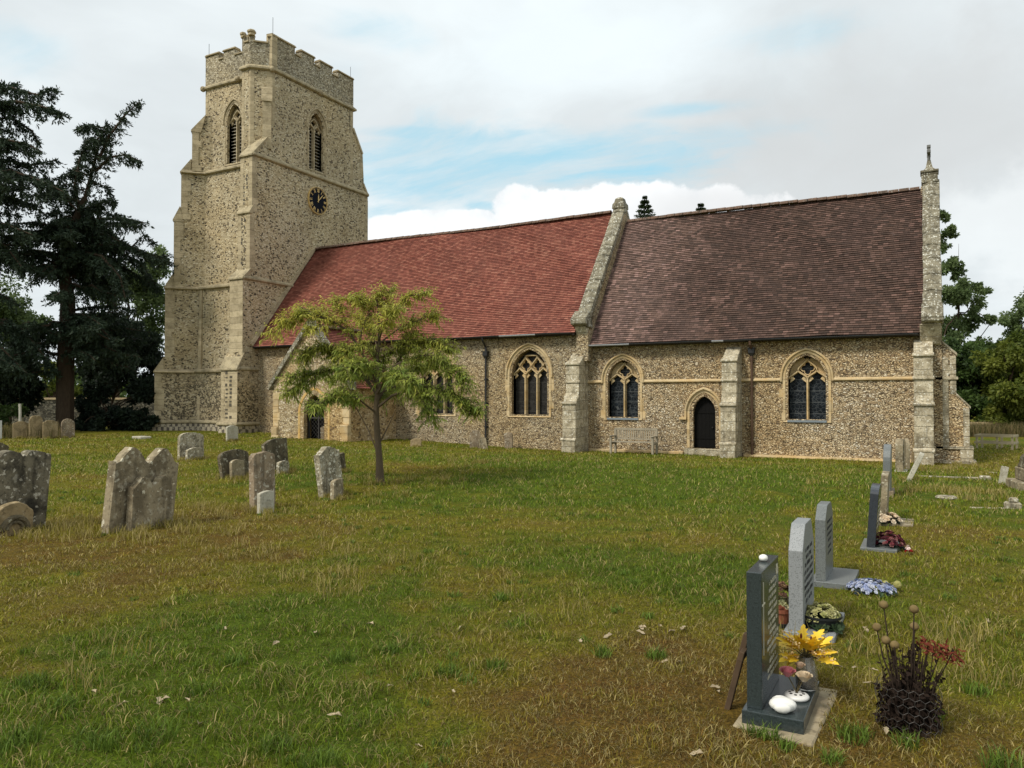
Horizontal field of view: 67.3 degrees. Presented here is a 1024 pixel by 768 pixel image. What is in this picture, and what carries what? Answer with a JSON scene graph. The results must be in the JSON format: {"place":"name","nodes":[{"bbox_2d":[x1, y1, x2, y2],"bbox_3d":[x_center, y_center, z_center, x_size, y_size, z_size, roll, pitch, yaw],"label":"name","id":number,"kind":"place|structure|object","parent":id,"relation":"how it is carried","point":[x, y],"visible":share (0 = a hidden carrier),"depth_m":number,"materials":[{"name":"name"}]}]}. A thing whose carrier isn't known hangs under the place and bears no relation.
{"place":"outdoors","nodes":[
{"label":"outdoors","id":0,"kind":"place"},
{"bbox_2d":[0,417,1023,767],"bbox_3d":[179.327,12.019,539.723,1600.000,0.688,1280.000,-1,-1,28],"label":"ground","id":1,"kind":"structure","parent":0,"point":[730,719],"depth_m":5.87,"materials":[{"name":"green plant"}]},
{"bbox_2d":[0,421,1,438],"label":"post","id":2,"kind":"object","parent":1,"relation":"on","point":[0,429],"visible":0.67,"depth_m":31.41,"materials":[{"name":"grey stone"}]},
{"bbox_2d":[0,442,8,450],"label":"headstone","id":3,"kind":"object","parent":1,"relation":"on","point":[3,446],"visible":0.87,"depth_m":19.73,"materials":[{"name":"stone"}]},
{"bbox_2d":[0,403,29,426],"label":"bush","id":4,"kind":"object","parent":1,"relation":"on","point":[7,412],"visible":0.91,"depth_m":37.49,"materials":[{"name":"green plant"}]},
{"bbox_2d":[0,501,33,536],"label":"footstone","id":5,"kind":"object","parent":1,"relation":"on","point":[15,515],"visible":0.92,"depth_m":9.20,"materials":[{"name":"beige stone"}]},
{"bbox_2d":[0,271,33,343],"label":"broadleaf tree","id":6,"kind":"object","parent":1,"relation":"on","point":[10,286],"visible":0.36,"depth_m":59.03,"materials":[{"name":"green plant"}]},
{"bbox_2d":[18,404,21,420],"bbox_3d":[-20.216,1.622,31.590,0.123,1.624,0.102,-1,-1,28],"label":"post","id":7,"kind":"object","parent":1,"relation":"on","point":[20,414],"visible":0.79,"depth_m":31.56,"materials":[{"name":"grey stone"}]},
{"bbox_2d":[13,421,27,437],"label":"headstone","id":8,"kind":"object","parent":1,"relation":"on","point":[19,428],"visible":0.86,"depth_m":31.50,"materials":[{"name":"beige stone"}]},
{"bbox_2d":[0,332,45,425],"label":"yew tree","id":9,"kind":"object","parent":1,"relation":"on","point":[31,399],"visible":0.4,"depth_m":41.07,"materials":[{"name":"green plant"}]},
{"bbox_2d":[0,450,50,527],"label":"headstone","id":10,"kind":"object","parent":1,"relation":"on","point":[24,476],"visible":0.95,"depth_m":9.68,"materials":[{"name":"grey stone"}]},
{"bbox_2d":[0,292,54,346],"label":"broadleaf tree","id":11,"kind":"object","parent":1,"relation":"on","point":[25,315],"visible":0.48,"depth_m":59.30,"materials":[{"name":"green plant"}]},
{"bbox_2d":[29,415,42,436],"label":"headstone","id":12,"kind":"object","parent":1,"relation":"on","point":[35,421],"visible":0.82,"depth_m":31.55,"materials":[{"name":"beige stone"}]},
{"bbox_2d":[0,79,78,396],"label":"fir tree","id":13,"kind":"object","parent":1,"relation":"on","point":[11,260],"visible":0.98,"depth_m":36.05,"materials":[{"name":"green plant"}]},
{"bbox_2d":[43,420,57,437],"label":"headstone","id":14,"kind":"object","parent":1,"relation":"on","point":[51,424],"visible":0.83,"depth_m":31.60,"materials":[{"name":"beige stone"}]},
{"bbox_2d":[38,360,83,397],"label":"broadleaf tree","id":15,"kind":"object","parent":1,"relation":"on","point":[50,392],"visible":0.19,"depth_m":66.13,"materials":[{"name":"green plant"}]},
{"bbox_2d":[61,419,74,437],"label":"headstone","id":16,"kind":"object","parent":1,"relation":"on","point":[68,426],"visible":0.8,"depth_m":32.28,"materials":[{"name":"stone"}]},
{"bbox_2d":[6,398,154,424],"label":"boundary wall","id":17,"kind":"structure","parent":1,"relation":"on","point":[46,411],"depth_m":49.33,"materials":[{"name":"beige stone"}]},
{"bbox_2d":[40,367,137,397],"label":"distant wood","id":18,"kind":"object","parent":1,"relation":"on","point":[78,381],"depth_m":111.11,"materials":[{"name":"green plant"}]},
{"bbox_2d":[2,99,178,428],"bbox_3d":[-22.247,-5.734,39.203,8.252,17.227,8.636,1,-1,-36],"label":"fir tree","id":19,"kind":"object","parent":1,"relation":"on","point":[83,240],"visible":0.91,"depth_m":38.46,"materials":[{"name":"green plant"}]},
{"bbox_2d":[74,375,160,431],"bbox_3d":[-20.669,1.329,39.944,5.714,3.676,3.709,0,-1,3],"label":"bush","id":20,"kind":"object","parent":1,"relation":"on","point":[94,415],"visible":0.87,"depth_m":39.24,"materials":[{"name":"green plant"}]},
{"bbox_2d":[75,317,164,426],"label":"holly tree","id":21,"kind":"object","parent":1,"relation":"on","point":[151,355],"visible":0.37,"depth_m":43.87,"materials":[{"name":"green plant"}]},
{"bbox_2d":[90,244,171,397],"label":"broadleaf tree","id":22,"kind":"object","parent":1,"relation":"on","point":[148,303],"visible":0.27,"depth_m":57.56,"materials":[{"name":"green plant"}]},
{"bbox_2d":[101,447,178,533],"bbox_3d":[-4.716,1.434,9.791,0.130,1.250,0.974,2,-5,24],"label":"headstone","id":23,"kind":"object","parent":1,"relation":"on","point":[127,466],"visible":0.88,"depth_m":9.50,"materials":[{"name":"grey stone"}]},
{"bbox_2d":[132,436,150,438],"bbox_3d":[-15.205,2.238,31.567,0.693,0.190,0.455,-1,-1,33],"label":"ledger stone","id":24,"kind":"object","parent":1,"relation":"on","point":[140,437],"visible":0.56,"depth_m":31.37,"materials":[{"name":"grey stone"}]},
{"bbox_2d":[125,475,174,530],"bbox_3d":[-4.573,1.609,9.724,0.100,0.895,0.633,2,-2,24],"label":"footstone","id":25,"kind":"object","parent":1,"relation":"on","point":[147,500],"visible":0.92,"depth_m":9.65,"materials":[{"name":"grey stone"}]},
{"bbox_2d":[177,432,203,458],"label":"headstone","id":26,"kind":"object","parent":1,"relation":"on","point":[187,440],"visible":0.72,"depth_m":20.58,"materials":[{"name":"stone"}]},
{"bbox_2d":[185,447,203,460],"bbox_3d":[-8.421,1.970,20.407,0.090,0.579,0.531,2,0,29],"label":"footstone","id":27,"kind":"object","parent":1,"relation":"on","point":[193,451],"visible":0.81,"depth_m":20.34,"materials":[{"name":"stone"}]},
{"bbox_2d":[226,425,237,441],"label":"headstone","id":28,"kind":"object","parent":1,"relation":"on","point":[231,431],"visible":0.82,"depth_m":29.52,"materials":[{"name":"stone"}]},
{"bbox_2d":[217,449,248,478],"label":"headstone","id":29,"kind":"object","parent":1,"relation":"on","point":[224,458],"visible":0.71,"depth_m":15.86,"materials":[{"name":"stone"}]},
{"bbox_2d":[229,459,244,477],"bbox_3d":[-5.620,1.867,15.730,0.080,0.650,0.335,-4,-3,28],"label":"footstone","id":30,"kind":"object","parent":1,"relation":"on","point":[237,467],"visible":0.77,"depth_m":15.69,"materials":[{"name":"grey stone"}]},
{"bbox_2d":[249,451,275,508],"bbox_3d":[-3.729,1.567,11.492,0.110,1.109,0.426,-3,-2,28],"label":"headstone","id":31,"kind":"object","parent":1,"relation":"on","point":[261,471],"visible":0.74,"depth_m":11.40,"materials":[{"name":"stone"}]},
{"bbox_2d":[257,490,273,513],"bbox_3d":[-3.541,1.820,11.058,0.070,0.572,0.274,-1,-1,28],"label":"footstone","id":32,"kind":"object","parent":1,"relation":"on","point":[265,498],"visible":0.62,"depth_m":11.01,"materials":[{"name":"stone"}]},
{"bbox_2d":[261,438,287,471],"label":"headstone","id":33,"kind":"object","parent":1,"relation":"on","point":[277,448],"visible":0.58,"depth_m":16.98,"materials":[{"name":"stone"}]},
{"bbox_2d":[276,461,288,474],"bbox_3d":[-4.937,1.923,16.566,0.090,0.538,0.299,-1,-1,28],"label":"footstone","id":34,"kind":"object","parent":1,"relation":"on","point":[282,466],"visible":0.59,"depth_m":16.50,"materials":[{"name":"stone"}]},
{"bbox_2d":[320,426,323,438],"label":"headstone","id":35,"kind":"object","parent":1,"relation":"on","point":[322,432],"visible":0.23,"depth_m":31.42,"materials":[{"name":"stone"}]},
{"bbox_2d":[313,446,343,497],"bbox_3d":[-3.101,1.607,13.076,0.120,1.108,0.510,-3,6,28],"label":"headstone","id":36,"kind":"object","parent":1,"relation":"on","point":[327,463],"visible":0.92,"depth_m":12.94,"materials":[{"name":"stone"}]},
{"bbox_2d":[327,711,341,715],"bbox_3d":[-0.906,1.684,3.925,0.078,0.018,0.033,10,2,-5],"label":"fallen leaf","id":37,"kind":"object","parent":1,"relation":"on","point":[338,712],"visible":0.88,"depth_m":3.93,"materials":[{"name":"beige plant"}]},
{"bbox_2d":[330,479,342,499],"bbox_3d":[-2.892,1.855,12.678,0.090,0.586,0.233,-4,-7,28],"label":"footstone","id":38,"kind":"object","parent":1,"relation":"on","point":[336,486],"visible":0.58,"depth_m":12.62,"materials":[{"name":"grey stone"}]},
{"bbox_2d":[340,452,345,468],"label":"headstone","id":39,"kind":"object","parent":1,"relation":"on","point":[342,460],"visible":0.27,"depth_m":16.75,"materials":[{"name":"stone"}]},
{"bbox_2d":[255,279,489,482],"bbox_3d":[-2.534,0.008,14.922,4.269,4.028,3.485,-1,-1,28],"label":"young tree","id":40,"kind":"object","parent":1,"relation":"on","point":[350,368],"visible":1,"depth_m":14.70,"materials":[{"name":"green plant"}]},
{"bbox_2d":[410,438,421,446],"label":"headstone","id":41,"kind":"object","parent":1,"relation":"on","point":[416,441],"visible":0.6,"depth_m":28.61,"materials":[{"name":"beige stone"}]},
{"bbox_2d":[470,430,480,447],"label":"headstone","id":42,"kind":"object","parent":1,"relation":"on","point":[474,437],"visible":0.75,"depth_m":29.66,"materials":[{"name":"stone"}]},
{"bbox_2d":[478,437,487,448],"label":"headstone","id":43,"kind":"object","parent":1,"relation":"on","point":[482,442],"visible":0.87,"depth_m":29.27,"materials":[{"name":"grey stone"}]},
{"bbox_2d":[504,432,512,448],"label":"headstone","id":44,"kind":"object","parent":1,"relation":"on","point":[508,440],"visible":0.79,"depth_m":29.90,"materials":[{"name":"stone"}]},
{"bbox_2d":[151,29,976,464],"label":"church","id":45,"kind":"structure","parent":1,"relation":"on","point":[801,329],"depth_m":30.46,"materials":[{"name":"stone"}]},
{"bbox_2d":[223,98,241,165],"bbox_3d":[-14.113,-12.969,39.811,1.545,3.423,0.835,-1,-1,28],"label":"belfry window","id":46,"kind":"structure","parent":45,"relation":"in","point":[234,118],"depth_m":39.78,"materials":[{"name":"beige stone"}]},
{"bbox_2d":[306,108,327,175],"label":"belfry window","id":47,"kind":"structure","parent":45,"relation":"in","point":[316,127],"depth_m":41.12,"materials":[{"name":"beige stone"}]},
{"bbox_2d":[416,349,457,415],"bbox_3d":[-3.058,-0.124,32.309,2.140,2.917,0.525,-1,-1,28],"label":"window","id":48,"kind":"structure","parent":45,"relation":"in","point":[438,379],"depth_m":32.42,"materials":[{"name":"stone"}]},
{"bbox_2d":[505,343,553,416],"bbox_3d":[0.756,-0.163,30.238,2.140,2.917,0.525,-1,-1,28],"label":"window","id":49,"kind":"structure","parent":45,"relation":"in","point":[530,393],"depth_m":30.36,"materials":[{"name":"stone"}]},
{"bbox_2d":[601,353,644,419],"bbox_3d":[4.189,0.093,28.654,1.740,2.466,0.525,-1,-1,28],"label":"window","id":50,"kind":"structure","parent":45,"relation":"in","point":[623,391],"depth_m":28.75,"materials":[{"name":"stone"}]},
{"bbox_2d":[779,348,833,422],"bbox_3d":[9.819,0.036,25.598,1.713,2.466,0.525,-1,-1,28],"label":"window","id":51,"kind":"structure","parent":45,"relation":"in","point":[807,378],"depth_m":25.66,"materials":[{"name":"stone"}]},
{"bbox_2d":[609,428,657,453],"bbox_3d":[4.313,2.054,27.312,1.638,0.970,0.580,-1,-1,28],"label":"bench","id":52,"kind":"object","parent":1,"relation":"on","point":[618,434],"visible":0.98,"depth_m":27.46,"materials":[{"name":"grey wood"}]},
{"bbox_2d":[634,196,655,217],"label":"conifer","id":53,"kind":"object","parent":1,"relation":"on","point":[643,206],"visible":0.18,"depth_m":61.80,"materials":[{"name":"green plant"}]},
{"bbox_2d":[690,749,702,754],"bbox_3d":[0.850,1.697,3.542,0.066,0.016,0.028,-9,19,13],"label":"fallen leaf","id":54,"kind":"object","parent":1,"relation":"on","point":[697,751],"visible":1,"depth_m":3.54,"materials":[{"name":"beige plant"}]},
{"bbox_2d":[695,203,705,210],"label":"conifer","id":55,"kind":"object","parent":1,"relation":"on","point":[700,206],"visible":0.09,"depth_m":65.83,"materials":[{"name":"green plant"}]},
{"bbox_2d":[724,632,746,709],"bbox_3d":[1.185,1.538,4.062,0.141,0.462,0.200,-1,-1,28],"label":"wooden plank","id":56,"kind":"object","parent":1,"relation":"on","point":[742,655],"visible":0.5,"depth_m":4.04,"materials":[{"name":"brown wood"}]},
{"bbox_2d":[778,581,788,627],"bbox_3d":[1.963,1.610,5.611,0.210,0.353,0.195,-1,-1,28],"label":"flower pot","id":57,"kind":"object","parent":1,"relation":"on","point":[784,610],"visible":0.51,"depth_m":5.55,"materials":[{"name":"ceramic"}]},
{"bbox_2d":[733,687,838,746],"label":"grave slab","id":58,"kind":"structure","parent":1,"relation":"on","point":[809,737],"depth_m":3.87,"materials":[{"name":"concrete"}]},
{"bbox_2d":[742,554,819,734],"bbox_3d":[1.434,1.392,4.083,0.296,0.865,0.610,-1,-1,28],"label":"headstone","id":59,"kind":"object","parent":58,"relation":"on","point":[766,681],"visible":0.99,"depth_m":3.91,"materials":[{"name":"grey stone"}]},
{"bbox_2d":[759,554,767,560],"bbox_3d":[1.363,0.942,4.171,0.048,0.037,0.062,-1,-1,28],"label":"pebble","id":60,"kind":"object","parent":59,"relation":"on","point":[763,557],"visible":1,"depth_m":4.15,"materials":[{"name":"white stone"}]},
{"bbox_2d":[769,695,796,713],"bbox_3d":[1.363,1.613,3.871,0.135,0.070,0.140,0,-1,14],"label":"stone","id":61,"kind":"object","parent":59,"relation":"on","point":[781,704],"visible":1,"depth_m":3.83,"materials":[{"name":"white stone"}]},
{"bbox_2d":[779,662,812,702],"bbox_3d":[1.481,1.557,4.015,0.149,0.176,0.147,0,-1,-2],"label":"flower holder","id":62,"kind":"object","parent":59,"relation":"on","point":[797,695],"visible":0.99,"depth_m":4.01,"materials":[{"name":"white ceramic"}]},
{"bbox_2d":[776,624,838,690],"bbox_3d":[1.597,1.494,4.182,0.328,0.308,0.336,0,-1,11],"label":"vase","id":63,"kind":"object","parent":59,"relation":"on","point":[805,643],"visible":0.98,"depth_m":4.13,"materials":[{"name":"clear glass"}]},
{"bbox_2d":[783,517,844,642],"bbox_3d":[2.187,1.421,5.553,0.330,0.860,0.700,-1,-1,28],"label":"headstone","id":64,"kind":"object","parent":1,"relation":"on","point":[801,566],"visible":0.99,"depth_m":5.35,"materials":[{"name":"grey stone"}]},
{"bbox_2d":[805,601,844,633],"bbox_3d":[2.171,1.652,5.422,0.328,0.230,0.321,-1,-1,28],"label":"flower bucket","id":65,"kind":"object","parent":1,"relation":"on","point":[825,616],"visible":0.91,"depth_m":5.33,"materials":[{"name":"green plastic"}]},
{"bbox_2d":[814,501,858,589],"bbox_3d":[2.913,1.476,6.934,0.340,0.800,0.680,-1,-1,28],"label":"headstone","id":66,"kind":"object","parent":1,"relation":"on","point":[827,574],"visible":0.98,"depth_m":6.74,"materials":[{"name":"grey stone"}]},
{"bbox_2d":[846,578,901,596],"bbox_3d":[3.045,1.695,6.483,0.426,0.118,0.378,-1,-1,28],"label":"flower arrangement","id":67,"kind":"object","parent":1,"relation":"on","point":[885,586],"visible":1,"depth_m":6.41,"materials":[{"name":"blue plant"}]},
{"bbox_2d":[860,483,897,552],"bbox_3d":[4.065,1.503,8.501,0.360,0.801,0.640,-1,-1,28],"label":"headstone","id":68,"kind":"object","parent":1,"relation":"on","point":[868,542],"visible":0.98,"depth_m":8.30,"materials":[{"name":"grey stone"}]},
{"bbox_2d":[883,444,894,497],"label":"headstone","id":69,"kind":"object","parent":1,"relation":"on","point":[887,457],"visible":0.64,"depth_m":12.73,"materials":[{"name":"grey stone"}]},
{"bbox_2d":[876,530,907,551],"bbox_3d":[4.108,1.703,8.377,0.396,0.232,0.318,-1,-1,28],"label":"flower arrangement","id":70,"kind":"object","parent":1,"relation":"on","point":[891,539],"visible":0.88,"depth_m":8.31,"materials":[{"name":"red plant"}]},
{"bbox_2d":[879,471,913,526],"bbox_3d":[5.103,1.563,10.253,0.440,0.781,0.620,-1,-1,28],"label":"headstone","id":71,"kind":"object","parent":1,"relation":"on","point":[885,485],"visible":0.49,"depth_m":10.07,"materials":[{"name":"grey stone"}]},
{"bbox_2d":[879,512,902,523],"bbox_3d":[4.936,1.761,10.069,0.331,0.181,0.312,-1,-1,28],"label":"flower arrangement","id":72,"kind":"object","parent":71,"relation":"on","point":[894,518],"visible":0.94,"depth_m":10.01,"materials":[{"name":"beige plant"}]},
{"bbox_2d":[894,439,907,471],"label":"headstone","id":73,"kind":"object","parent":1,"relation":"on","point":[899,457],"visible":0.75,"depth_m":18.88,"materials":[{"name":"grey stone"}]},
{"bbox_2d":[904,438,909,469],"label":"headstone","id":74,"kind":"object","parent":1,"relation":"on","point":[907,452],"visible":0.63,"depth_m":20.04,"materials":[{"name":"grey stone"}]},
{"bbox_2d":[905,545,912,551],"bbox_3d":[4.176,1.734,8.100,0.108,0.087,0.081,1,-1,-37],"label":"flower","id":75,"kind":"object","parent":1,"relation":"on","point":[908,548],"visible":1,"depth_m":8.09,"materials":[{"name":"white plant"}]},
{"bbox_2d":[911,437,913,462],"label":"headstone","id":76,"kind":"object","parent":1,"relation":"on","point":[912,458],"visible":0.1,"depth_m":23.52,"materials":[{"name":"beige stone"}]},
{"bbox_2d":[907,452,923,480],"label":"headstone","id":77,"kind":"object","parent":1,"relation":"on","point":[916,465],"visible":0.62,"depth_m":15.13,"materials":[{"name":"stone"}]},
{"bbox_2d":[871,600,965,739],"bbox_3d":[2.008,1.404,3.814,0.409,0.629,0.292,0,-1,1],"label":"dead plant","id":78,"kind":"object","parent":1,"relation":"on","point":[909,697],"visible":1,"depth_m":3.77,"materials":[{"name":"brown plant"}]},
{"bbox_2d":[935,495,956,499],"bbox_3d":[7.074,1.869,12.532,0.320,0.100,0.320,-1,-1,28],"label":"flat stone","id":79,"kind":"object","parent":1,"relation":"on","point":[946,497],"visible":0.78,"depth_m":12.45,"materials":[{"name":"stone"}]},
{"bbox_2d":[919,475,978,478],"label":"kerb","id":80,"kind":"structure","parent":1,"relation":"on","point":[954,477],"depth_m":17.04,"materials":[{"name":"stone"}]},
{"bbox_2d":[940,209,998,344],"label":"ash tree","id":81,"kind":"object","parent":1,"relation":"on","point":[959,293],"visible":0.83,"depth_m":51.20,"materials":[{"name":"green plant"}]},
{"bbox_2d":[943,336,1017,421],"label":"broadleaf tree","id":82,"kind":"object","parent":1,"relation":"on","point":[968,388],"visible":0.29,"depth_m":45.48,"materials":[{"name":"green plant"}]},
{"bbox_2d":[979,475,990,479],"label":"kerb block","id":83,"kind":"structure","parent":1,"relation":"on","point":[984,477],"depth_m":16.68,"materials":[{"name":"stone"}]},
{"bbox_2d":[968,328,1023,426],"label":"broadleaf tree","id":84,"kind":"object","parent":1,"relation":"on","point":[1004,391],"visible":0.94,"depth_m":42.83,"materials":[{"name":"green plant"}]},
{"bbox_2d":[974,433,1018,449],"bbox_3d":[18.948,2.305,30.079,1.320,0.665,1.030,-1,-1,42],"label":"wooden enclosure","id":85,"kind":"object","parent":1,"relation":"on","point":[1001,442],"visible":0.84,"depth_m":29.96,"materials":[{"name":"brown wood"}]},
{"bbox_2d":[970,334,1022,354],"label":"broadleaf tree","id":86,"kind":"object","parent":1,"relation":"on","point":[990,344],"visible":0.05,"depth_m":57.56,"materials":[{"name":"green plant"}]},
{"bbox_2d":[970,422,1023,426],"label":"boundary wall","id":87,"kind":"structure","parent":1,"relation":"on","point":[987,422],"depth_m":42.43,"materials":[{"name":"beige stone"}]},
{"bbox_2d":[998,466,1008,482],"bbox_3d":[10.250,2.019,16.073,0.121,0.610,0.120,9,2,18],"label":"footstone","id":88,"kind":"object","parent":1,"relation":"on","point":[1003,473],"visible":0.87,"depth_m":16.02,"materials":[{"name":"stone"}]},
{"bbox_2d":[997,292,1023,338],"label":"broadleaf tree","id":89,"kind":"object","parent":1,"relation":"on","point":[1012,321],"visible":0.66,"depth_m":60.55,"materials":[{"name":"green plant"}]},
{"bbox_2d":[1004,497,1021,508],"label":"kerb block","id":90,"kind":"structure","parent":1,"relation":"on","point":[1014,502],"depth_m":11.51,"materials":[{"name":"stone"}]},
{"bbox_2d":[1006,454,1023,490],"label":"monument","id":91,"kind":"object","parent":1,"relation":"on","point":[1017,482],"visible":0.82,"depth_m":14.60,"materials":[{"name":"grey stone"}]},
{"bbox_2d":[0,0,1023,395],"label":"sky","id":92,"kind":"structure","parent":0,"point":[470,114],"materials":[{"name":"white"}]}
]}

